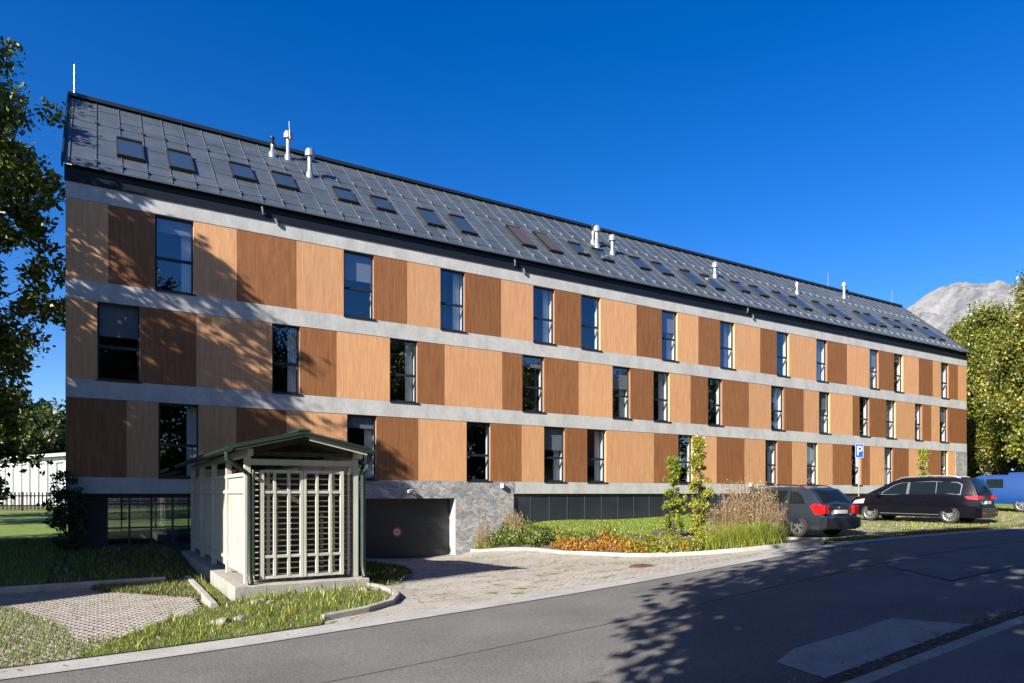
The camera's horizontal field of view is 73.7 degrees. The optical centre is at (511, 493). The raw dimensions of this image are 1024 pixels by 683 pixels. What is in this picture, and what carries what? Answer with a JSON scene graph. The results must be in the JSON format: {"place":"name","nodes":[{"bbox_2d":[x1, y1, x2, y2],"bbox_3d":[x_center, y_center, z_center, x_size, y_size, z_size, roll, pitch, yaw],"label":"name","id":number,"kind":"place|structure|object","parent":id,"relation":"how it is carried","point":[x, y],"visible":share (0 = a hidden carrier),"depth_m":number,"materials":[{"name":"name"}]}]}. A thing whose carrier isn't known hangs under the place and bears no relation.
{"place":"outdoors","nodes":[
{"label":"outdoors","id":0,"kind":"place"},
{"bbox_2d":[0,509,190,532],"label":"back lawn","id":1,"kind":"structure","parent":0,"point":[21,521],"depth_m":35.28,"materials":[{"name":"green plant"}]},
{"bbox_2d":[0,532,195,585],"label":"side lawn","id":2,"kind":"structure","parent":0,"point":[15,536],"depth_m":18.47,"materials":[{"name":"green plant"}]},
{"bbox_2d":[0,36,79,504],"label":"ash tree","id":3,"kind":"object","parent":2,"relation":"on","point":[16,174],"visible":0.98,"depth_m":22.64,"materials":[{"name":"green plant"}]},
{"bbox_2d":[0,586,223,668],"bbox_3d":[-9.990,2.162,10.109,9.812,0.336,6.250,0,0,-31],"label":"lattice paving","id":4,"kind":"structure","parent":0,"point":[112,622],"depth_m":11.92,"materials":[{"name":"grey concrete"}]},
{"bbox_2d":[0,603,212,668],"bbox_3d":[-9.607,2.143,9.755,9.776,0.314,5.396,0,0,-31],"label":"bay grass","id":5,"kind":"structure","parent":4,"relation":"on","point":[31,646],"depth_m":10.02,"materials":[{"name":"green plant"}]},
{"bbox_2d":[91,577,200,598],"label":"kerb grass","id":6,"kind":"structure","parent":4,"relation":"on","point":[169,588],"depth_m":14.11,"materials":[{"name":"green plant"}]},
{"bbox_2d":[72,581,390,658],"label":"grass island","id":7,"kind":"structure","parent":0,"point":[229,629],"depth_m":10.93,"materials":[{"name":"green plant"}]},
{"bbox_2d":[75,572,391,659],"bbox_3d":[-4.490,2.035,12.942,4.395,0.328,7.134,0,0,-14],"label":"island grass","id":8,"kind":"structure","parent":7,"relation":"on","point":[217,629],"depth_m":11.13,"materials":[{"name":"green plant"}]},
{"bbox_2d":[0,506,1019,680],"bbox_3d":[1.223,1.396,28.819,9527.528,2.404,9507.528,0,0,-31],"label":"ground","id":9,"kind":"structure","parent":0,"point":[180,556],"depth_m":17.60,"materials":[{"name":"grey concrete"}]},
{"bbox_2d":[1,392,63,450],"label":"background tree","id":10,"kind":"object","parent":9,"relation":"on","point":[32,403],"visible":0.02,"depth_m":66.02,"materials":[{"name":"green plant"}]},
{"bbox_2d":[0,397,65,456],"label":"background tree","id":11,"kind":"object","parent":9,"relation":"on","point":[45,422],"visible":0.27,"depth_m":58.82,"materials":[{"name":"green plant"}]},
{"bbox_2d":[36,470,93,553],"bbox_3d":[-13.282,0.619,20.352,1.446,2.636,1.296,0,0,-31],"label":"corner shrub","id":12,"kind":"object","parent":9,"relation":"on","point":[59,516],"visible":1,"depth_m":20.20,"materials":[{"name":"green plant"}]},
{"bbox_2d":[0,576,165,593],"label":"bay kerb","id":13,"kind":"structure","parent":9,"relation":"on","point":[43,587],"depth_m":14.27,"materials":[{"name":"concrete"}]},
{"bbox_2d":[0,452,190,507],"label":"white outbuilding","id":14,"kind":"structure","parent":9,"relation":"on","point":[33,480],"depth_m":50.50,"materials":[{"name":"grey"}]},
{"bbox_2d":[0,492,190,510],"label":"picket fence","id":15,"kind":"object","parent":9,"relation":"on","point":[22,495],"visible":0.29,"depth_m":42.83,"materials":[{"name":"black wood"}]},
{"bbox_2d":[185,575,217,607],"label":"bay side kerb","id":16,"kind":"structure","parent":9,"relation":"on","point":[208,600],"depth_m":13.20,"materials":[{"name":"concrete"}]},
{"bbox_2d":[174,429,376,600],"bbox_3d":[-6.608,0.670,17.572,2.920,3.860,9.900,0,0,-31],"label":"waste shelter","id":17,"kind":"object","parent":9,"relation":"on","point":[273,524],"visible":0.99,"depth_m":14.19,"materials":[{"name":"wood"}]},
{"bbox_2d":[344,559,412,584],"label":"verge grass","id":18,"kind":"structure","parent":9,"relation":"on","point":[380,576],"depth_m":17.66,"materials":[{"name":"green plant"}]},
{"bbox_2d":[61,65,970,558],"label":"apartment building","id":19,"kind":"structure","parent":9,"relation":"on","point":[463,365],"depth_m":27.61,"materials":[{"name":"slate metal"},{"name":"concrete"},{"name":"light wood"}]},
{"bbox_2d":[96,302,141,383],"bbox_3d":[-12.293,-4.695,21.383,1.234,2.450,0.275,0,0,-31],"label":"window","id":20,"kind":"structure","parent":19,"relation":"in","point":[113,320],"depth_m":21.45,"materials":[{"name":"black"}]},
{"bbox_2d":[107,498,190,546],"bbox_3d":[-10.899,0.920,22.618,4.400,1.560,0.060,0,0,-31],"label":"basement window","id":21,"kind":"structure","parent":19,"relation":"in","point":[129,503],"depth_m":22.05,"materials":[{"name":"black"}]},
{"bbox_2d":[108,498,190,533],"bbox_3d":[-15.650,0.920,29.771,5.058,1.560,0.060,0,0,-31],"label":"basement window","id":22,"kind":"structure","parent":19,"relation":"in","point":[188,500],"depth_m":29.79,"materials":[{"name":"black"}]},
{"bbox_2d":[154,215,195,295],"bbox_3d":[-11.022,-7.715,22.304,1.197,2.470,0.530,0,0,-31],"label":"window","id":23,"kind":"structure","parent":19,"relation":"in","point":[184,228],"depth_m":22.42,"materials":[{"name":"black"}]},
{"bbox_2d":[158,403,197,478],"bbox_3d":[-10.912,-1.695,22.370,1.255,2.450,0.530,0,0,-31],"label":"window","id":24,"kind":"structure","parent":19,"relation":"in","point":[192,410],"depth_m":22.56,"materials":[{"name":"black"}]},
{"bbox_2d":[272,324,301,395],"bbox_3d":[-8.011,-4.695,24.131,1.018,2.450,0.530,0,0,-31],"label":"window","id":25,"kind":"structure","parent":19,"relation":"in","point":[291,364],"depth_m":24.44,"materials":[{"name":"black"}]},
{"bbox_2d":[343,250,375,320],"bbox_3d":[-5.698,-7.715,25.386,1.227,2.470,0.275,0,0,-31],"label":"window","id":26,"kind":"structure","parent":19,"relation":"in","point":[357,266],"depth_m":25.49,"materials":[{"name":"black"}]},
{"bbox_2d":[347,414,377,480],"bbox_3d":[-5.665,-1.695,25.556,1.199,2.450,0.530,0,0,-31],"label":"window","id":27,"kind":"structure","parent":19,"relation":"in","point":[367,423],"depth_m":25.73,"materials":[{"name":"black"}]},
{"bbox_2d":[358,498,449,558],"bbox_3d":[-4.250,1.445,26.732,3.979,2.510,0.087,0,0,-31],"label":"garage door","id":28,"kind":"structure","parent":19,"relation":"in","point":[395,528],"depth_m":26.78,"materials":[{"name":"metal"}]},
{"bbox_2d":[390,338,418,403],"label":"window","id":29,"kind":"structure","parent":19,"relation":"in","point":[408,375],"depth_m":26.75,"materials":[{"name":"black"}]},
{"bbox_2d":[440,268,466,332],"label":"window","id":30,"kind":"structure","parent":19,"relation":"in","point":[455,304],"depth_m":27.67,"materials":[{"name":"black"}]},
{"bbox_2d":[467,422,491,481],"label":"window","id":31,"kind":"structure","parent":19,"relation":"in","point":[477,455],"depth_m":28.18,"materials":[{"name":"black"}]},
{"bbox_2d":[522,355,545,412],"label":"window","id":32,"kind":"structure","parent":19,"relation":"in","point":[527,361],"depth_m":29.53,"materials":[{"name":"black"}]},
{"bbox_2d":[533,286,555,344],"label":"window","id":33,"kind":"structure","parent":19,"relation":"in","point":[545,319],"depth_m":30.14,"materials":[{"name":"black"}]},
{"bbox_2d":[544,426,566,482],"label":"window","id":34,"kind":"structure","parent":19,"relation":"in","point":[553,436],"depth_m":30.18,"materials":[{"name":"black"}]},
{"bbox_2d":[581,295,601,351],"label":"window","id":35,"kind":"structure","parent":19,"relation":"in","point":[587,326],"depth_m":31.21,"materials":[{"name":"black"}]},
{"bbox_2d":[587,429,607,482],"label":"window","id":36,"kind":"structure","parent":19,"relation":"in","point":[596,458],"depth_m":31.59,"materials":[{"name":"black"}]},
{"bbox_2d":[612,366,631,419],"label":"window","id":37,"kind":"structure","parent":19,"relation":"in","point":[620,374],"depth_m":32.18,"materials":[{"name":"black"}]},
{"bbox_2d":[653,371,670,422],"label":"window","id":38,"kind":"structure","parent":19,"relation":"in","point":[660,399],"depth_m":33.68,"materials":[{"name":"black"}]},
{"bbox_2d":[662,310,678,361],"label":"window","id":39,"kind":"structure","parent":19,"relation":"in","point":[668,318],"depth_m":33.78,"materials":[{"name":"black"}]},
{"bbox_2d":[678,435,690,483],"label":"window","id":40,"kind":"structure","parent":19,"relation":"in","point":[689,436],"depth_m":34.32,"materials":[{"name":"black"}]},
{"bbox_2d":[708,378,723,425],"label":"window","id":41,"kind":"structure","parent":19,"relation":"in","point":[719,380],"depth_m":35.44,"materials":[{"name":"black"}]},
{"bbox_2d":[720,321,735,369],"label":"window","id":42,"kind":"structure","parent":19,"relation":"in","point":[725,347],"depth_m":36.09,"materials":[{"name":"black"}]},
{"bbox_2d":[765,440,775,484],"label":"window","id":43,"kind":"structure","parent":19,"relation":"in","point":[769,444],"depth_m":37.75,"materials":[{"name":"black glass"}]},
{"bbox_2d":[771,386,785,430],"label":"window","id":44,"kind":"structure","parent":19,"relation":"in","point":[775,410],"depth_m":38.01,"materials":[{"name":"black"}]},
{"bbox_2d":[777,332,789,376],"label":"window","id":45,"kind":"structure","parent":19,"relation":"in","point":[785,334],"depth_m":38.22,"materials":[{"name":"black"}]},
{"bbox_2d":[807,443,818,484],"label":"window","id":46,"kind":"structure","parent":19,"relation":"in","point":[811,447],"depth_m":39.55,"materials":[{"name":"black glass"}]},
{"bbox_2d":[816,339,828,382],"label":"window","id":47,"kind":"structure","parent":19,"relation":"in","point":[818,363],"depth_m":40.04,"materials":[{"name":"black"}]},
{"bbox_2d":[819,392,830,433],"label":"window","id":48,"kind":"structure","parent":19,"relation":"in","point":[823,397],"depth_m":40.15,"materials":[{"name":"black"}]},
{"bbox_2d":[860,397,870,436],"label":"window","id":49,"kind":"structure","parent":19,"relation":"in","point":[866,419],"depth_m":42.22,"materials":[{"name":"black"}]},
{"bbox_2d":[870,349,879,389],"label":"window","id":50,"kind":"structure","parent":19,"relation":"in","point":[873,353],"depth_m":42.73,"materials":[{"name":"black"}]},
{"bbox_2d":[883,447,890,485],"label":"window","id":51,"kind":"structure","parent":19,"relation":"in","point":[885,448],"depth_m":43.78,"materials":[{"name":"black"}]},
{"bbox_2d":[886,400,896,438],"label":"window","id":52,"kind":"structure","parent":19,"relation":"in","point":[887,401],"depth_m":43.76,"materials":[{"name":"black"}]},
{"bbox_2d":[894,354,903,392],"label":"window","id":53,"kind":"structure","parent":19,"relation":"in","point":[897,358],"depth_m":44.11,"materials":[{"name":"black"}]},
{"bbox_2d":[940,407,948,442],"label":"window","id":54,"kind":"structure","parent":19,"relation":"in","point":[942,409],"depth_m":46.97,"materials":[{"name":"black"}]},
{"bbox_2d":[470,537,823,556],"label":"bed kerb","id":55,"kind":"structure","parent":9,"relation":"on","point":[810,541],"depth_m":19.02,"materials":[{"name":"concrete"}]},
{"bbox_2d":[671,508,1023,542],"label":"parking bay","id":56,"kind":"object","parent":9,"relation":"on","point":[860,532],"visible":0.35,"depth_m":24.23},
{"bbox_2d":[710,484,860,536],"bbox_3d":[8.573,0.512,21.925,2.120,1.587,4.565,0,0,-30],"label":"estate car","id":57,"kind":"object","parent":56,"relation":"on","point":[826,510],"visible":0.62,"depth_m":20.26,"materials":[{"name":"grey paint"}]},
{"bbox_2d":[851,475,997,522],"bbox_3d":[16.323,0.200,27.371,2.240,1.833,4.920,0,1,-38],"label":"family van","id":58,"kind":"object","parent":56,"relation":"on","point":[949,499],"visible":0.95,"depth_m":26.24,"materials":[{"name":"black paint"}]},
{"bbox_2d":[825,523,1023,540],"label":"kerb weeds","id":59,"kind":"object","parent":56,"relation":"on","point":[872,536],"visible":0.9,"depth_m":20.14,"materials":[{"name":"green plant"}]},
{"bbox_2d":[975,472,1023,511],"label":"van","id":60,"kind":"object","parent":56,"relation":"on","point":[1007,489],"visible":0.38,"depth_m":33.56,"materials":[{"name":"blue paint"}]},
{"bbox_2d":[843,615,1023,682],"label":"kerb","id":61,"kind":"structure","parent":9,"relation":"on","point":[915,660],"depth_m":6.73,"materials":[{"name":"concrete"}]},
{"bbox_2d":[944,318,1023,477],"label":"birch tree","id":62,"kind":"object","parent":9,"relation":"on","point":[954,334],"visible":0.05,"depth_m":58.71,"materials":[{"name":"green plant"}]},
{"bbox_2d":[956,297,1022,476],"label":"birch tree","id":63,"kind":"object","parent":9,"relation":"on","point":[976,326],"visible":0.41,"depth_m":54.88,"materials":[{"name":"green plant"}]},
{"bbox_2d":[968,270,1023,470],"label":"birch tree","id":64,"kind":"object","parent":9,"relation":"on","point":[1006,400],"visible":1,"depth_m":46.40,"materials":[{"name":"green plant"}]},
{"bbox_2d":[0,529,1023,682],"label":"road","id":65,"kind":"structure","parent":0,"point":[752,637],"depth_m":9.04,"materials":[{"name":"grey asphalt"}]},
{"bbox_2d":[0,527,1023,679],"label":"road edge strip","id":66,"kind":"object","parent":65,"relation":"on","point":[31,670],"visible":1,"depth_m":10.44,"materials":[{"name":"concrete"}]},
{"bbox_2d":[323,541,1021,682],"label":"road joint","id":67,"kind":"object","parent":65,"relation":"on","point":[644,615],"visible":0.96,"depth_m":9.81,"materials":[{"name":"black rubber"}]},
{"bbox_2d":[776,618,971,677],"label":"road slab","id":68,"kind":"structure","parent":65,"relation":"on","point":[825,658],"depth_m":7.46,"materials":[{"name":"concrete"}]},
{"bbox_2d":[816,609,1023,682],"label":"gutter","id":69,"kind":"object","parent":65,"relation":"on","point":[909,652],"visible":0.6,"depth_m":7.10,"materials":[{"name":"stone"}]},
{"bbox_2d":[886,545,1023,580],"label":"road patch","id":70,"kind":"object","parent":65,"relation":"on","point":[958,565],"visible":1,"depth_m":12.59,"materials":[{"name":"grey asphalt"}]},
{"bbox_2d":[0,0,1023,493],"label":"sky","id":71,"kind":"structure","parent":0,"point":[875,147],"materials":[{"name":"blue"}]},
{"bbox_2d":[322,546,811,624],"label":"driveway","id":72,"kind":"structure","parent":0,"point":[519,584],"depth_m":15.94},
{"bbox_2d":[320,583,399,620],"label":"island kerb","id":73,"kind":"structure","parent":72,"relation":"on","point":[394,598],"depth_m":11.64,"materials":[{"name":"concrete"}]},
{"bbox_2d":[0,553,1022,682],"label":"fallen leaves","id":74,"kind":"object","parent":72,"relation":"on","point":[991,618],"visible":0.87,"depth_m":8.05,"materials":[{"name":"orange plant"}]},
{"bbox_2d":[397,550,704,596],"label":"driveway weeds","id":75,"kind":"object","parent":72,"relation":"on","point":[517,567],"visible":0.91,"depth_m":18.65,"materials":[{"name":"green plant"}]},
{"bbox_2d":[475,529,803,552],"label":"bed soil","id":76,"kind":"structure","parent":0,"point":[682,534],"depth_m":23.23,"materials":[{"name":"brown soil"}]},
{"bbox_2d":[472,520,494,548],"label":"fountain grass","id":77,"kind":"object","parent":76,"relation":"on","point":[480,545],"depth_m":27.49,"materials":[{"name":"beige plant"}]},
{"bbox_2d":[485,528,502,546],"bbox_3d":[-0.664,1.742,27.105,0.912,0.808,0.914,0,0,-23],"label":"leafy shrub","id":78,"kind":"object","parent":76,"relation":"on","point":[495,542],"visible":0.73,"depth_m":26.96,"materials":[{"name":"green plant"}]},
{"bbox_2d":[504,528,525,545],"bbox_3d":[0.194,1.648,26.029,1.036,0.716,1.033,0,0,9],"label":"leafy shrub","id":79,"kind":"object","parent":76,"relation":"on","point":[509,538],"visible":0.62,"depth_m":25.88,"materials":[{"name":"green plant"}]},
{"bbox_2d":[506,509,527,539],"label":"fountain grass","id":80,"kind":"object","parent":76,"relation":"on","point":[515,526],"depth_m":26.58,"materials":[{"name":"beige plant"}]},
{"bbox_2d":[511,530,528,544],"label":"leafy shrub","id":81,"kind":"object","parent":76,"relation":"on","point":[521,539],"visible":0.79,"depth_m":25.53,"materials":[{"name":"green plant"}]},
{"bbox_2d":[525,523,552,545],"bbox_3d":[0.997,1.487,24.781,1.058,0.879,1.056,0,0,3],"label":"leafy shrub","id":82,"kind":"object","parent":76,"relation":"on","point":[528,537],"visible":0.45,"depth_m":24.66,"materials":[{"name":"green plant"}]},
{"bbox_2d":[530,524,554,545],"bbox_3d":[1.108,1.506,24.459,0.964,0.839,0.962,0,0,7],"label":"leafy shrub","id":83,"kind":"object","parent":76,"relation":"on","point":[541,538],"visible":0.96,"depth_m":24.33,"materials":[{"name":"green plant"}]},
{"bbox_2d":[627,535,650,552],"bbox_3d":[3.814,1.533,20.323,0.787,0.604,0.843,0,0,21],"label":"yellow perennial","id":84,"kind":"object","parent":76,"relation":"on","point":[642,542],"visible":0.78,"depth_m":20.24,"materials":[{"name":"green plant"}]},
{"bbox_2d":[645,538,665,552],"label":"yellow perennial","id":85,"kind":"object","parent":76,"relation":"on","point":[652,549],"visible":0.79,"depth_m":19.78,"materials":[{"name":"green plant"}]},
{"bbox_2d":[659,534,683,552],"bbox_3d":[4.547,1.439,19.198,0.790,0.620,0.846,0,0,-32],"label":"yellow perennial","id":86,"kind":"object","parent":76,"relation":"on","point":[672,543],"visible":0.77,"depth_m":19.14,"materials":[{"name":"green plant"}]},
{"bbox_2d":[660,455,686,534],"bbox_3d":[5.231,0.153,21.955,0.810,2.905,0.888,0,0,-31],"label":"young hornbeam","id":87,"kind":"object","parent":76,"relation":"on","point":[674,467],"visible":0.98,"depth_m":21.91,"materials":[{"name":"green plant"}]},
{"bbox_2d":[681,536,704,551],"bbox_3d":[4.963,1.423,18.776,0.664,0.507,0.711,0,0,-38],"label":"yellow perennial","id":88,"kind":"object","parent":76,"relation":"on","point":[693,548],"visible":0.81,"depth_m":18.70,"materials":[{"name":"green plant"}]},
{"bbox_2d":[678,433,716,534],"bbox_3d":[5.856,-0.173,21.524,0.973,3.524,1.219,0,0,-14],"label":"young hornbeam","id":89,"kind":"object","parent":76,"relation":"on","point":[696,461],"visible":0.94,"depth_m":21.42,"materials":[{"name":"green plant"}]},
{"bbox_2d":[703,503,724,534],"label":"reed grass","id":90,"kind":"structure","parent":76,"relation":"on","point":[712,525],"depth_m":20.09,"materials":[{"name":"beige plant"}]},
{"bbox_2d":[701,534,727,550],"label":"grass","id":91,"kind":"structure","parent":76,"relation":"on","point":[710,545],"depth_m":18.34,"materials":[{"name":"green plant"}]},
{"bbox_2d":[717,526,756,548],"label":"grass","id":92,"kind":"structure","parent":76,"relation":"on","point":[731,530],"depth_m":18.06,"materials":[{"name":"green plant"}]},
{"bbox_2d":[741,530,760,546],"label":"grass","id":93,"kind":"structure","parent":76,"relation":"on","point":[755,543],"depth_m":17.90,"materials":[{"name":"green plant"}]},
{"bbox_2d":[734,469,771,527],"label":"reed grass","id":94,"kind":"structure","parent":76,"relation":"on","point":[749,517],"depth_m":19.64,"materials":[{"name":"beige plant"}]},
{"bbox_2d":[750,480,779,529],"bbox_3d":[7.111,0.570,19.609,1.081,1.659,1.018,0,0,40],"label":"reed grass","id":95,"kind":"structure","parent":76,"relation":"on","point":[762,509],"depth_m":19.46,"materials":[{"name":"beige plant"}]},
{"bbox_2d":[746,519,789,547],"bbox_3d":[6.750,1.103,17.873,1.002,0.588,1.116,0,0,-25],"label":"grass","id":96,"kind":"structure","parent":76,"relation":"on","point":[770,539],"depth_m":17.73,"materials":[{"name":"green plant"}]},
{"bbox_2d":[769,498,789,539],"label":"reed grass","id":97,"kind":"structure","parent":76,"relation":"on","point":[785,508],"depth_m":19.63,"materials":[{"name":"beige plant"}]},
{"bbox_2d":[710,478,749,528],"bbox_3d":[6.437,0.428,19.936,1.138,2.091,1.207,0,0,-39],"label":"reed grass","id":98,"kind":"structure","parent":0,"point":[726,500],"depth_m":20.03,"materials":[{"name":"beige plant"}]},
{"bbox_2d":[527,504,1013,534],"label":"lawn","id":99,"kind":"structure","parent":0,"point":[593,527],"depth_m":28.21,"materials":[{"name":"green plant"}]},
{"bbox_2d":[855,444,862,495],"bbox_3d":[16.766,-0.691,32.989,0.400,3.420,0.094,0,0,0],"label":"parking sign","id":100,"kind":"object","parent":99,"relation":"on","point":[858,451],"visible":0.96,"depth_m":32.95,"materials":[{"name":"blue metal"}]},
{"bbox_2d":[914,447,930,476],"bbox_3d":[21.630,-0.736,36.035,0.911,3.388,1.078,0,0,-31],"label":"young hornbeam","id":101,"kind":"object","parent":99,"relation":"on","point":[924,453],"visible":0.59,"depth_m":35.93,"materials":[{"name":"green plant"}]},
{"bbox_2d":[664,508,1023,538],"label":"grass","id":102,"kind":"structure","parent":0,"point":[914,523],"depth_m":25.45,"materials":[{"name":"green plant"}]},
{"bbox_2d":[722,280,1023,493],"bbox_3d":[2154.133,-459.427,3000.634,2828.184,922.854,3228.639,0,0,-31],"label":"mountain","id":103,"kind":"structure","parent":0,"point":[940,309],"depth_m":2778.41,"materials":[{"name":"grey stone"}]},
{"bbox_2d":[870,623,1023,682],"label":"pavement","id":104,"kind":"structure","parent":0,"point":[998,657],"depth_m":6.29,"materials":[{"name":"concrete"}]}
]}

